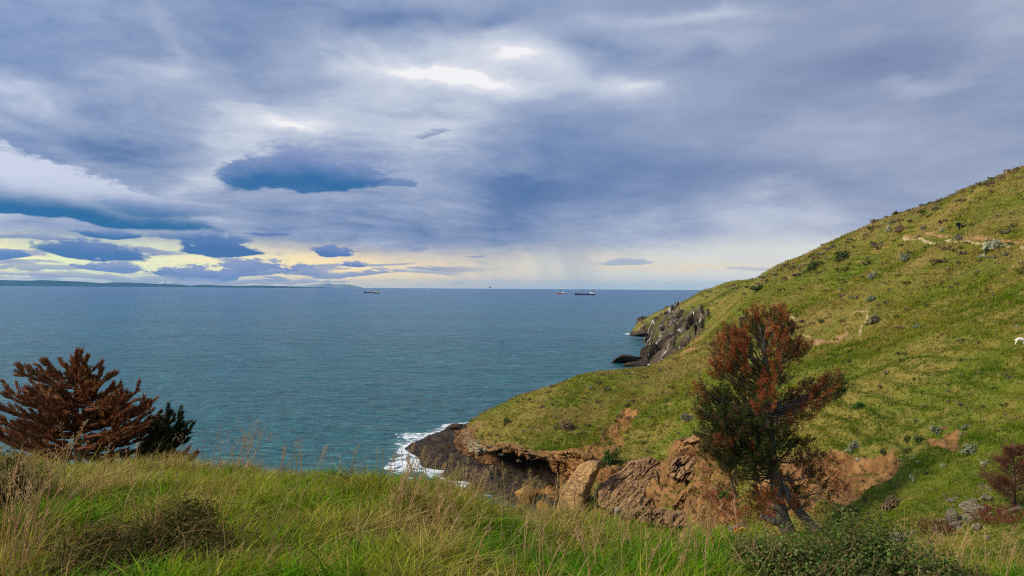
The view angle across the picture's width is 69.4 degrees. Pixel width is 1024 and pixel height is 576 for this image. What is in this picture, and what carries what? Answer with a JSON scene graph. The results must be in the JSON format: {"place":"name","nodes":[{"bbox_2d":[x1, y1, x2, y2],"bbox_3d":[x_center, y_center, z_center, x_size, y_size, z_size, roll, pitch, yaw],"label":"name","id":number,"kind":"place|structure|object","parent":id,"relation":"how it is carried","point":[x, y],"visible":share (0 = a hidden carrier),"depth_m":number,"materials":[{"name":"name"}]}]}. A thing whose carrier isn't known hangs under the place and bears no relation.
{"place":"outdoors","nodes":[
{"label":"outdoors","id":0,"kind":"place"},
{"bbox_2d":[0,280,324,287],"bbox_3d":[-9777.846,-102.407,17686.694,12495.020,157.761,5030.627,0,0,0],"label":"hills","id":1,"kind":"structure","parent":0,"point":[50,283],"depth_m":16639.92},
{"bbox_2d":[135,281,361,287],"bbox_3d":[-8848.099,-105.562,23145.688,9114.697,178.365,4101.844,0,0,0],"label":"snow mountains","id":2,"kind":"structure","parent":0,"point":[327,285],"depth_m":22457.32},
{"bbox_2d":[0,286,701,514],"bbox_3d":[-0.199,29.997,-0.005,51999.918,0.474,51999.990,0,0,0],"label":"sea","id":3,"kind":"structure","parent":0,"point":[346,371],"depth_m":341.88,"materials":[{"name":"liquid"}]},
{"bbox_2d":[444,472,472,479],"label":"sea rock","id":4,"kind":"object","parent":3,"relation":"in","point":[459,477],"visible":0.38,"depth_m":115.42,"materials":[{"name":"brown stone"}]},
{"bbox_2d":[575,290,594,294],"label":"bulk carrier","id":5,"kind":"object","parent":3,"relation":"on","point":[592,293],"visible":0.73,"depth_m":3342.42,"materials":[{"name":"blue paint"}]},
{"bbox_2d":[611,354,642,362],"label":"sea rock","id":6,"kind":"object","parent":3,"relation":"in","point":[623,358],"visible":0.93,"depth_m":297.38,"materials":[{"name":"black stone"}]},
{"bbox_2d":[622,360,649,366],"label":"sea rock","id":7,"kind":"object","parent":3,"relation":"in","point":[640,363],"visible":0.85,"depth_m":285.99,"materials":[{"name":"grey stone"}]},
{"bbox_2d":[404,423,589,514],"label":"rock shelf","id":8,"kind":"object","parent":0,"point":[441,443],"visible":0.15,"depth_m":119.66,"materials":[{"name":"stone"}]},
{"bbox_2d":[515,485,541,504],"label":"boulder","id":9,"kind":"object","parent":8,"relation":"on","point":[531,496],"visible":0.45,"depth_m":101.90,"materials":[{"name":"brown stone"}]},
{"bbox_2d":[537,500,550,511],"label":"boulder","id":10,"kind":"object","parent":8,"relation":"on","point":[541,505],"visible":0.34,"depth_m":99.67,"materials":[{"name":"brown stone"}]},
{"bbox_2d":[544,485,560,497],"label":"boulder","id":11,"kind":"object","parent":8,"relation":"on","point":[548,487],"visible":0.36,"depth_m":101.31,"materials":[{"name":"brown stone"}]},
{"bbox_2d":[0,444,1023,575],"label":"grassy bank","id":12,"kind":"structure","parent":0,"point":[47,547],"depth_m":6.22,"materials":[{"name":"green plant"}]},
{"bbox_2d":[0,442,62,513],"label":"bush","id":13,"kind":"object","parent":12,"relation":"on","point":[9,462],"visible":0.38,"depth_m":6.70,"materials":[{"name":"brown plant"}]},
{"bbox_2d":[0,347,164,465],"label":"cypress tree","id":14,"kind":"object","parent":12,"relation":"on","point":[59,403],"visible":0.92,"depth_m":12.16,"materials":[{"name":"brown plant"}]},
{"bbox_2d":[22,508,181,575],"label":"bush","id":15,"kind":"object","parent":12,"relation":"on","point":[80,560],"visible":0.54,"depth_m":4.66,"materials":[{"name":"green plant"}]},
{"bbox_2d":[131,401,195,462],"bbox_3d":[-5.652,2.985,11.995,0.922,2.442,1.886,0,0,-32],"label":"young cypress","id":16,"kind":"object","parent":12,"relation":"on","point":[162,434],"visible":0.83,"depth_m":11.71,"materials":[{"name":"green plant"}]},
{"bbox_2d":[53,491,281,575],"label":"bush","id":17,"kind":"object","parent":12,"relation":"on","point":[175,524],"visible":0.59,"depth_m":5.04,"materials":[{"name":"green plant"}]},
{"bbox_2d":[173,444,200,461],"bbox_3d":[-5.125,3.192,11.410,0.592,1.601,0.345,0,0,0],"label":"dead cypress sprig","id":18,"kind":"object","parent":12,"relation":"on","point":[196,452],"visible":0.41,"depth_m":11.38,"materials":[{"name":"brown plant"}]},
{"bbox_2d":[317,463,365,487],"bbox_3d":[-1.946,2.237,8.426,0.506,0.531,0.732,0,0,15],"label":"bush","id":19,"kind":"object","parent":12,"relation":"on","point":[341,475],"visible":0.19,"depth_m":8.42,"materials":[{"name":"green plant"}]},
{"bbox_2d":[387,471,433,515],"bbox_3d":[-1.082,2.171,7.449,0.700,0.627,0.935,0,0,0],"label":"bush","id":20,"kind":"object","parent":12,"relation":"on","point":[406,493],"visible":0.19,"depth_m":7.40,"materials":[{"name":"green plant"}]},
{"bbox_2d":[0,419,1023,575],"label":"dry grass","id":21,"kind":"structure","parent":12,"relation":"on","point":[34,510],"depth_m":6.45,"materials":[{"name":"beige plant"}]},
{"bbox_2d":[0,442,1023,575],"bbox_3d":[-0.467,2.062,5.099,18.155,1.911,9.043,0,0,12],"label":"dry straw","id":22,"kind":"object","parent":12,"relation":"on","point":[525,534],"visible":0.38,"depth_m":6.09,"materials":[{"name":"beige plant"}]},
{"bbox_2d":[719,518,825,575],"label":"bush","id":23,"kind":"object","parent":12,"relation":"on","point":[762,550],"visible":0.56,"depth_m":5.75,"materials":[{"name":"green plant"}]},
{"bbox_2d":[711,495,989,575],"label":"bush","id":24,"kind":"object","parent":12,"relation":"on","point":[859,539],"visible":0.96,"depth_m":5.49,"materials":[{"name":"green plant"}]},
{"bbox_2d":[896,540,1007,575],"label":"bush","id":25,"kind":"object","parent":12,"relation":"on","point":[964,573],"visible":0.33,"depth_m":5.78,"materials":[{"name":"green plant"}]},
{"bbox_2d":[900,470,1023,537],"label":"rubble","id":26,"kind":"object","parent":12,"relation":"on","point":[962,517],"visible":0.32,"depth_m":33.10,"materials":[{"name":"grey stone"}]},
{"bbox_2d":[949,521,961,527],"bbox_3d":[19.221,10.250,31.983,0.546,0.331,0.278,0,0,8],"label":"boulder","id":27,"kind":"object","parent":26,"relation":"on","point":[954,524],"visible":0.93,"depth_m":31.94,"materials":[{"name":"grey stone"}]},
{"bbox_2d":[958,501,985,513],"bbox_3d":[20.805,9.889,33.300,1.247,0.574,0.539,0,0,32],"label":"boulder","id":28,"kind":"object","parent":26,"relation":"on","point":[968,506],"visible":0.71,"depth_m":33.19,"materials":[{"name":"grey stone"}]},
{"bbox_2d":[0,0,1023,289],"label":"sky","id":29,"kind":"structure","parent":0,"point":[460,144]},
{"bbox_2d":[453,427,587,501],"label":"sea cliff","id":30,"kind":"structure","parent":0,"point":[508,458],"depth_m":119.58,"materials":[{"name":"brown stone"}]},
{"bbox_2d":[447,423,462,429],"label":"sea rock","id":31,"kind":"object","parent":30,"relation":"on","point":[456,426],"visible":1,"depth_m":137.52,"materials":[{"name":"grey stone"}]},
{"bbox_2d":[629,332,648,336],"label":"sea rock","id":32,"kind":"object","parent":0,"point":[641,334],"visible":0.97,"depth_m":438.24,"materials":[{"name":"black stone"}]},
{"bbox_2d":[464,166,1023,569],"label":"hillside","id":33,"kind":"structure","parent":0,"point":[683,326],"depth_m":93.33,"materials":[{"name":"green plant"}]},
{"bbox_2d":[503,417,511,425],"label":"shrub","id":34,"kind":"object","parent":33,"relation":"on","point":[506,420],"visible":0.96,"depth_m":124.41,"materials":[{"name":"green plant"}]},
{"bbox_2d":[559,420,576,430],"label":"shrub","id":35,"kind":"object","parent":33,"relation":"on","point":[568,424],"visible":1,"depth_m":113.82,"materials":[{"name":"grey plant"}]},
{"bbox_2d":[544,451,592,489],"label":"rock outcrop","id":36,"kind":"object","parent":33,"relation":"on","point":[558,468],"visible":0.5,"depth_m":100.50,"materials":[{"name":"brown stone"}]},
{"bbox_2d":[556,460,601,515],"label":"leaning slab","id":37,"kind":"structure","parent":33,"relation":"on","point":[584,475],"depth_m":92.38,"materials":[{"name":"beige stone"}]},
{"bbox_2d":[599,448,613,467],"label":"shrub","id":38,"kind":"object","parent":33,"relation":"on","point":[607,460],"visible":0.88,"depth_m":99.61,"materials":[{"name":"green plant"}]},
{"bbox_2d":[610,448,623,464],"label":"shrub","id":39,"kind":"object","parent":33,"relation":"on","point":[615,455],"visible":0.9,"depth_m":100.24,"materials":[{"name":"green plant"}]},
{"bbox_2d":[614,506,623,521],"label":"boulder","id":40,"kind":"object","parent":33,"relation":"on","point":[617,509],"visible":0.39,"depth_m":85.58,"materials":[{"name":"grey stone"}]},
{"bbox_2d":[594,456,660,520],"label":"rock outcrop","id":41,"kind":"object","parent":33,"relation":"on","point":[628,477],"visible":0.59,"depth_m":93.18,"materials":[{"name":"brown stone"}]},
{"bbox_2d":[596,465,615,482],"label":"boulder","id":42,"kind":"object","parent":41,"relation":"on","point":[607,471],"visible":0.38,"depth_m":97.32,"materials":[{"name":"brown stone"}]},
{"bbox_2d":[636,506,687,529],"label":"rock outcrop","id":43,"kind":"object","parent":33,"relation":"on","point":[667,515],"visible":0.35,"depth_m":75.54,"materials":[{"name":"brown stone"}]},
{"bbox_2d":[667,454,698,481],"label":"rock ledge","id":44,"kind":"object","parent":33,"relation":"on","point":[681,467],"visible":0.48,"depth_m":88.89,"materials":[{"name":"brown stone"}]},
{"bbox_2d":[672,486,695,508],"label":"rock ledge","id":45,"kind":"object","parent":33,"relation":"on","point":[679,501],"visible":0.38,"depth_m":81.97,"materials":[{"name":"brown stone"}]},
{"bbox_2d":[680,412,693,421],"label":"shrub","id":46,"kind":"object","parent":33,"relation":"on","point":[686,417],"visible":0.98,"depth_m":103.04,"materials":[{"name":"grey plant"}]},
{"bbox_2d":[676,435,702,454],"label":"rock ledge","id":47,"kind":"object","parent":33,"relation":"on","point":[689,442],"visible":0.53,"depth_m":94.19,"materials":[{"name":"beige stone"}]},
{"bbox_2d":[717,489,732,500],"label":"shrub","id":48,"kind":"object","parent":33,"relation":"on","point":[721,495],"visible":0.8,"depth_m":69.44,"materials":[{"name":"green plant"}]},
{"bbox_2d":[726,467,738,497],"bbox_3d":[13.998,12.358,46.989,0.851,2.037,0.226,0,0,0],"label":"fallen log","id":49,"kind":"object","parent":33,"relation":"on","point":[732,485],"visible":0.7,"depth_m":46.94,"materials":[{"name":"grey wood"}]},
{"bbox_2d":[727,523,746,533],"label":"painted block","id":50,"kind":"structure","parent":33,"relation":"on","point":[731,530],"depth_m":56.43,"materials":[{"name":"grey stone"}]},
{"bbox_2d":[475,167,1023,519],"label":"hill scrub","id":51,"kind":"object","parent":33,"relation":"on","point":[920,211],"visible":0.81,"depth_m":119.36,"materials":[{"name":"green plant"}]},
{"bbox_2d":[748,284,762,289],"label":"shrub","id":52,"kind":"object","parent":33,"relation":"on","point":[753,287],"visible":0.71,"depth_m":225.25,"materials":[{"name":"green plant"}]},
{"bbox_2d":[686,296,851,533],"bbox_3d":[16.183,7.970,45.801,10.421,14.938,5.746,0,0,0],"label":"pine tree","id":53,"kind":"object","parent":33,"relation":"on","point":[756,423],"visible":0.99,"depth_m":45.65,"materials":[{"name":"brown plant"}]},
{"bbox_2d":[759,514,783,526],"bbox_3d":[15.824,14.182,44.989,1.562,0.877,0.465,0,0,0],"label":"fallen log","id":54,"kind":"object","parent":33,"relation":"on","point":[774,521],"visible":0.84,"depth_m":44.87,"materials":[{"name":"grey wood"}]},
{"bbox_2d":[779,475,820,531],"bbox_3d":[17.634,13.163,45.751,3.014,4.415,1.135,0,0,26],"label":"leaning log","id":55,"kind":"object","parent":33,"relation":"on","point":[787,493],"visible":0.47,"depth_m":45.64,"materials":[{"name":"grey wood"}]},
{"bbox_2d":[804,259,822,270],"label":"shrub","id":56,"kind":"object","parent":33,"relation":"on","point":[811,266],"visible":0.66,"depth_m":181.59,"materials":[{"name":"green plant"}]},
{"bbox_2d":[833,248,849,261],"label":"shrub","id":57,"kind":"object","parent":33,"relation":"on","point":[841,255],"visible":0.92,"depth_m":171.54,"materials":[{"name":"green plant"}]},
{"bbox_2d":[844,440,860,451],"bbox_3d":[28.172,13.069,61.077,1.420,1.046,0.975,0,0,6],"label":"shrub","id":58,"kind":"object","parent":33,"relation":"on","point":[852,447],"visible":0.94,"depth_m":60.95,"materials":[{"name":"grey plant"}]},
{"bbox_2d":[684,449,1023,534],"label":"bracken","id":59,"kind":"object","parent":33,"relation":"on","point":[981,515],"visible":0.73,"depth_m":54.74,"materials":[{"name":"brown plant"}]},
{"bbox_2d":[851,401,864,408],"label":"shrub","id":60,"kind":"object","parent":33,"relation":"on","point":[858,404],"visible":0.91,"depth_m":68.55,"materials":[{"name":"green plant"}]},
{"bbox_2d":[865,293,875,301],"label":"shrub","id":61,"kind":"object","parent":33,"relation":"on","point":[872,297],"visible":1,"depth_m":114.20,"materials":[{"name":"grey plant"}]},
{"bbox_2d":[867,271,876,279],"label":"shrub","id":62,"kind":"object","parent":33,"relation":"on","point":[871,275],"visible":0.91,"depth_m":129.64,"materials":[{"name":"grey plant"}]},
{"bbox_2d":[866,312,879,322],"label":"shrub","id":63,"kind":"object","parent":33,"relation":"on","point":[873,318],"visible":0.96,"depth_m":104.57,"materials":[{"name":"grey plant"}]},
{"bbox_2d":[879,448,885,454],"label":"shrub","id":64,"kind":"object","parent":33,"relation":"on","point":[882,451],"visible":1,"depth_m":56.69,"materials":[{"name":"green plant"}]},
{"bbox_2d":[880,495,902,511],"bbox_3d":[22.489,12.698,43.655,1.546,0.901,0.954,0,0,0],"label":"shrub","id":65,"kind":"object","parent":33,"relation":"on","point":[886,506],"visible":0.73,"depth_m":43.50,"materials":[{"name":"grey plant"}]},
{"bbox_2d":[887,532,900,542],"bbox_3d":[16.801,10.989,32.438,0.801,0.489,0.622,0,-7,-26],"label":"boulder","id":66,"kind":"object","parent":33,"relation":"on","point":[896,533],"visible":0.24,"depth_m":32.27,"materials":[{"name":"grey stone"}]},
{"bbox_2d":[893,223,906,232],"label":"shrub","id":67,"kind":"object","parent":33,"relation":"on","point":[897,229],"visible":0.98,"depth_m":163.91,"materials":[{"name":"grey plant"}]},
{"bbox_2d":[898,253,909,261],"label":"shrub","id":68,"kind":"object","parent":33,"relation":"on","point":[904,257],"visible":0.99,"depth_m":127.23,"materials":[{"name":"grey plant"}]},
{"bbox_2d":[902,445,911,453],"bbox_3d":[28.261,11.526,52.785,0.746,0.635,0.606,0,0,0],"label":"shrub","id":69,"kind":"object","parent":33,"relation":"on","point":[903,450],"visible":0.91,"depth_m":52.80,"materials":[{"name":"green plant"}]},
{"bbox_2d":[913,435,922,442],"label":"shrub","id":70,"kind":"object","parent":33,"relation":"on","point":[916,438],"visible":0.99,"depth_m":53.18,"materials":[{"name":"green plant"}]},
{"bbox_2d":[929,424,944,434],"bbox_3d":[30.776,10.245,53.395,1.315,0.760,0.908,0,0,-15],"label":"shrub","id":71,"kind":"object","parent":33,"relation":"on","point":[933,428],"visible":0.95,"depth_m":53.39,"materials":[{"name":"grey plant"}]},
{"bbox_2d":[946,498,955,502],"bbox_3d":[21.913,10.606,36.802,0.496,0.210,0.376,0,1,17],"label":"boulder","id":72,"kind":"object","parent":33,"relation":"on","point":[951,500],"visible":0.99,"depth_m":36.77,"materials":[{"name":"grey stone"}]},
{"bbox_2d":[944,508,959,521],"bbox_3d":[19.744,10.235,33.130,0.503,0.671,0.464,0,0,-32],"label":"boulder","id":73,"kind":"object","parent":33,"relation":"on","point":[952,513],"visible":0.74,"depth_m":33.08,"materials":[{"name":"grey stone"}]},
{"bbox_2d":[954,234,962,239],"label":"shrub","id":74,"kind":"object","parent":33,"relation":"on","point":[957,237],"visible":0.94,"depth_m":119.51,"materials":[{"name":"grey plant"}]},
{"bbox_2d":[960,424,970,429],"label":"shrub","id":75,"kind":"object","parent":33,"relation":"on","point":[965,426],"visible":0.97,"depth_m":50.56,"materials":[{"name":"grey plant"}]},
{"bbox_2d":[960,443,977,454],"bbox_3d":[28.207,9.858,45.398,1.305,0.729,0.914,0,0,0],"label":"shrub","id":76,"kind":"object","parent":33,"relation":"on","point":[967,449],"visible":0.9,"depth_m":45.34,"materials":[{"name":"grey plant"}]},
{"bbox_2d":[967,515,974,522],"bbox_3d":[19.984,10.097,32.170,0.356,0.355,0.298,0,0,33],"label":"boulder","id":77,"kind":"object","parent":33,"relation":"on","point":[970,518],"visible":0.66,"depth_m":32.11,"materials":[{"name":"grey stone"}]},
{"bbox_2d":[971,523,981,529],"bbox_3d":[19.354,9.980,30.851,0.420,0.303,0.312,0,2,-22],"label":"boulder","id":78,"kind":"object","parent":33,"relation":"on","point":[977,526],"visible":0.92,"depth_m":30.78,"materials":[{"name":"grey stone"}]},
{"bbox_2d":[980,459,988,466],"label":"shrub","id":79,"kind":"object","parent":33,"relation":"on","point":[983,463],"visible":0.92,"depth_m":42.71,"materials":[{"name":"grey plant"}]},
{"bbox_2d":[980,495,993,500],"bbox_3d":[22.274,9.884,34.691,0.611,0.358,0.449,0,-8,-5],"label":"boulder","id":80,"kind":"object","parent":33,"relation":"on","point":[986,497],"visible":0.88,"depth_m":34.54,"materials":[{"name":"grey stone"}]},
{"bbox_2d":[981,238,1001,249],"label":"shrub","id":81,"kind":"object","parent":33,"relation":"on","point":[989,245],"visible":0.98,"depth_m":110.17,"materials":[{"name":"grey plant"}]},
{"bbox_2d":[976,437,1023,507],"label":"dead pine","id":82,"kind":"object","parent":33,"relation":"on","point":[1004,462],"visible":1,"depth_m":32.03,"materials":[{"name":"brown plant"}]},
{"bbox_2d":[1011,505,1023,511],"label":"boulder","id":83,"kind":"object","parent":33,"relation":"on","point":[1019,507],"visible":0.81,"depth_m":31.61,"materials":[{"name":"stone"}]},
{"bbox_2d":[1015,337,1023,344],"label":"sheep","id":84,"kind":"object","parent":33,"relation":"on","point":[1019,339],"visible":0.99,"depth_m":63.04}
]}

